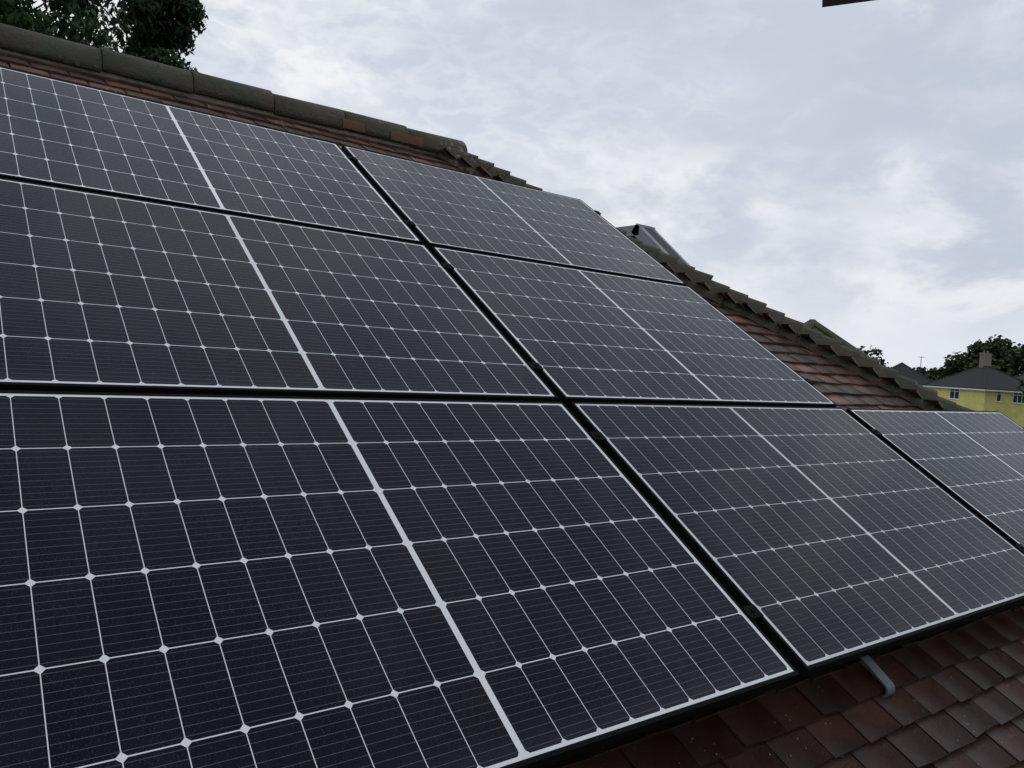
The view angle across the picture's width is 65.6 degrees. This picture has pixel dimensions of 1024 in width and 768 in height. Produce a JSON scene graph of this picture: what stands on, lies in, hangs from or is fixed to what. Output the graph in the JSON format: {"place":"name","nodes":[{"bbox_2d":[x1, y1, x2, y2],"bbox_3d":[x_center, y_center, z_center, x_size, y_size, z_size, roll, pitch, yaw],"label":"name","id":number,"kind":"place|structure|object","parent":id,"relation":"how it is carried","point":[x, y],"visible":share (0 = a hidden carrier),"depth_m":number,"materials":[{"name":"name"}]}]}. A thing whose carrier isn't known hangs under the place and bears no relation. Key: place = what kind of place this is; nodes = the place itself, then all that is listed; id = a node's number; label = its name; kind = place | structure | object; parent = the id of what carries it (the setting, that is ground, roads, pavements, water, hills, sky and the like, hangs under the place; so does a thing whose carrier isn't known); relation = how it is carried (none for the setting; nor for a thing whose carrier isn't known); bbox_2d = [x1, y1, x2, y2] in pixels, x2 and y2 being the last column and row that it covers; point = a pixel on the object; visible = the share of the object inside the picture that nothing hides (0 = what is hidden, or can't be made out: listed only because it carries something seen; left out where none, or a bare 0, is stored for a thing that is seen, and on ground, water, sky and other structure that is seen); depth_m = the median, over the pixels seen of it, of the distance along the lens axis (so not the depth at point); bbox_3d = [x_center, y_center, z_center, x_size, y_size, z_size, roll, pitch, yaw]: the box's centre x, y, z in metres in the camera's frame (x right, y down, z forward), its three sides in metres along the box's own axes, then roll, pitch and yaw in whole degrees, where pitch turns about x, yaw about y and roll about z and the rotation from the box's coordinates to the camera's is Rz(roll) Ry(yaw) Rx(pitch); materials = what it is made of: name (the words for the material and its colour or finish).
{"place":"outdoors","nodes":[
{"label":"outdoors","id":0,"kind":"place"},
{"bbox_2d":[0,51,1023,767],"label":"roof slope tiles","id":1,"kind":"object","parent":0,"point":[954,699],"visible":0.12,"depth_m":2.24,"materials":[{"name":"brown tile"}]},
{"bbox_2d":[18,0,1023,374],"label":"sky","id":2,"kind":"structure","parent":0,"point":[856,170],"materials":[{"name":"white"}]},
{"bbox_2d":[812,325,843,345],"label":"neighbour roof","id":3,"kind":"structure","parent":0,"point":[818,329],"depth_m":17.94,"materials":[{"name":"tile"}]},
{"bbox_2d":[803,319,879,363],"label":"ridge tiles","id":4,"kind":"object","parent":3,"relation":"on","point":[810,323],"visible":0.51,"depth_m":17.82,"materials":[{"name":"tile"}]},
{"bbox_2d":[892,364,930,385],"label":"roof","id":5,"kind":"structure","parent":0,"point":[904,370],"depth_m":104.57,"materials":[{"name":"grey tile"}]},
{"bbox_2d":[891,362,931,380],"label":"ridge tiles","id":6,"kind":"object","parent":5,"relation":"on","point":[911,368],"visible":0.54,"depth_m":105.75,"materials":[{"name":"grey tile"}]},
{"bbox_2d":[928,387,1023,426],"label":"yellow house walls","id":7,"kind":"structure","parent":0,"point":[1010,406],"depth_m":90.09,"materials":[{"name":"yellow paint"}]},
{"bbox_2d":[923,366,1023,391],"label":"roof","id":8,"kind":"structure","parent":7,"relation":"on","point":[974,379],"depth_m":91.89,"materials":[{"name":"grey tile"}]},
{"bbox_2d":[923,366,1019,388],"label":"ridge tiles","id":9,"kind":"object","parent":8,"relation":"on","point":[984,375],"visible":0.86,"depth_m":92.92,"materials":[{"name":"grey tile"}]},
{"bbox_2d":[979,351,991,367],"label":"chimney","id":10,"kind":"object","parent":8,"relation":"on","point":[985,359],"visible":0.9,"depth_m":93.54,"materials":[{"name":"brick"}]},
{"bbox_2d":[924,386,1022,392],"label":"gutter","id":11,"kind":"object","parent":7,"relation":"attached to","point":[974,389],"visible":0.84,"depth_m":89.65,"materials":[{"name":"plastic"}]},
{"bbox_3d":[-2.269,2.703,4.410,11.556,2.522,9.078,2,2,-37],"label":"house","id":12,"kind":"object","parent":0,"visible":0},
{"bbox_3d":[-2.097,-0.087,4.321,12.256,3.057,9.778,2,2,-37],"label":"roof","id":13,"kind":"object","parent":12,"relation":"on","visible":0},
{"bbox_2d":[0,48,435,154],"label":"ridge mortar bed","id":14,"kind":"object","parent":13,"relation":"on","point":[193,95],"visible":0.08,"depth_m":4.39,"materials":[{"name":"concrete"}]},
{"bbox_2d":[0,23,467,152],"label":"ridge tiles","id":15,"kind":"object","parent":14,"relation":"on","point":[21,40],"visible":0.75,"depth_m":4.34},
{"bbox_2d":[343,118,423,146],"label":"broken ridge patches","id":16,"kind":"object","parent":15,"relation":"attached to","point":[395,135],"visible":1,"depth_m":5.07,"materials":[{"name":"ceramic"}]},
{"bbox_2d":[616,223,688,264],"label":"dormer gable","id":17,"kind":"structure","parent":13,"relation":"on","point":[649,235],"depth_m":6.70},
{"bbox_2d":[347,155,1023,697],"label":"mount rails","id":18,"kind":"object","parent":13,"relation":"on","point":[753,613],"visible":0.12,"depth_m":2.28,"materials":[{"name":"metal"}]},
{"bbox_2d":[0,67,422,243],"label":"solar panel","id":19,"kind":"object","parent":18,"relation":"attached to","point":[60,133],"visible":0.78,"depth_m":3.27,"materials":[{"name":"black glass"}]},
{"bbox_2d":[0,178,558,401],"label":"solar panel","id":20,"kind":"object","parent":18,"relation":"attached to","point":[99,292],"visible":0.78,"depth_m":2.45,"materials":[{"name":"black glass"}]},
{"bbox_2d":[0,390,798,767],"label":"solar panel","id":21,"kind":"object","parent":18,"relation":"attached to","point":[196,580],"visible":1,"depth_m":1.66,"materials":[{"name":"black glass"}]},
{"bbox_2d":[341,145,685,285],"bbox_3d":[0.040,-0.915,4.414,1.722,0.626,0.977,2,2,-37],"label":"solar panel","id":22,"kind":"object","parent":18,"relation":"attached to","point":[445,208],"visible":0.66,"depth_m":4.28,"materials":[{"name":"black glass"}]},
{"bbox_2d":[430,246,836,406],"bbox_3d":[0.594,-0.242,3.655,1.722,0.626,0.977,2,2,-37],"label":"solar panel","id":23,"kind":"object","parent":18,"relation":"attached to","point":[579,335],"visible":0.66,"depth_m":3.50,"materials":[{"name":"black glass"}]},
{"bbox_2d":[568,402,1023,676],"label":"solar panel","id":24,"kind":"object","parent":18,"relation":"attached to","point":[822,538],"visible":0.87,"depth_m":2.70,"materials":[{"name":"black glass"}]},
{"bbox_2d":[436,147,974,410],"bbox_3d":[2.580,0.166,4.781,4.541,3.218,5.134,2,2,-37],"label":"roof verge tiles","id":25,"kind":"object","parent":13,"relation":"on","point":[779,317],"visible":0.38,"depth_m":4.89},
{"bbox_2d":[822,0,873,6],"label":"scaffold board end","id":26,"kind":"object","parent":13,"relation":"attached to","point":[826,3],"visible":1,"depth_m":1.24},
{"bbox_2d":[846,408,1023,545],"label":"solar panel","id":27,"kind":"object","parent":13,"relation":"on","point":[972,461],"visible":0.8,"depth_m":3.84,"materials":[{"name":"black glass"}]},
{"label":"ground","id":28,"kind":"structure","parent":0,"visible":0},
{"bbox_2d":[0,0,129,51],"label":"tree","id":29,"kind":"object","parent":28,"relation":"on","point":[14,14],"visible":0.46,"depth_m":23.68,"materials":[{"name":"green plant"}]},
{"bbox_2d":[112,0,207,72],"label":"tree","id":30,"kind":"object","parent":28,"relation":"on","point":[161,31],"visible":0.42,"depth_m":30.60,"materials":[{"name":"green plant"}]},
{"bbox_2d":[858,345,890,367],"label":"tree","id":31,"kind":"object","parent":28,"relation":"on","point":[877,352],"visible":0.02,"depth_m":136.10,"materials":[{"name":"green plant"}]},
{"bbox_2d":[912,366,943,380],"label":"tree","id":32,"kind":"object","parent":28,"relation":"on","point":[931,373],"visible":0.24,"depth_m":118.25,"materials":[{"name":"green plant"}]},
{"bbox_2d":[937,334,1023,377],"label":"tree","id":33,"kind":"object","parent":28,"relation":"on","point":[1005,359],"visible":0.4,"depth_m":106.11,"materials":[{"name":"green plant"}]},
{"bbox_2d":[1015,345,1023,393],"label":"tree","id":34,"kind":"object","parent":28,"relation":"on","point":[1021,381],"visible":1,"depth_m":85.04,"materials":[{"name":"green plant"}]}
]}

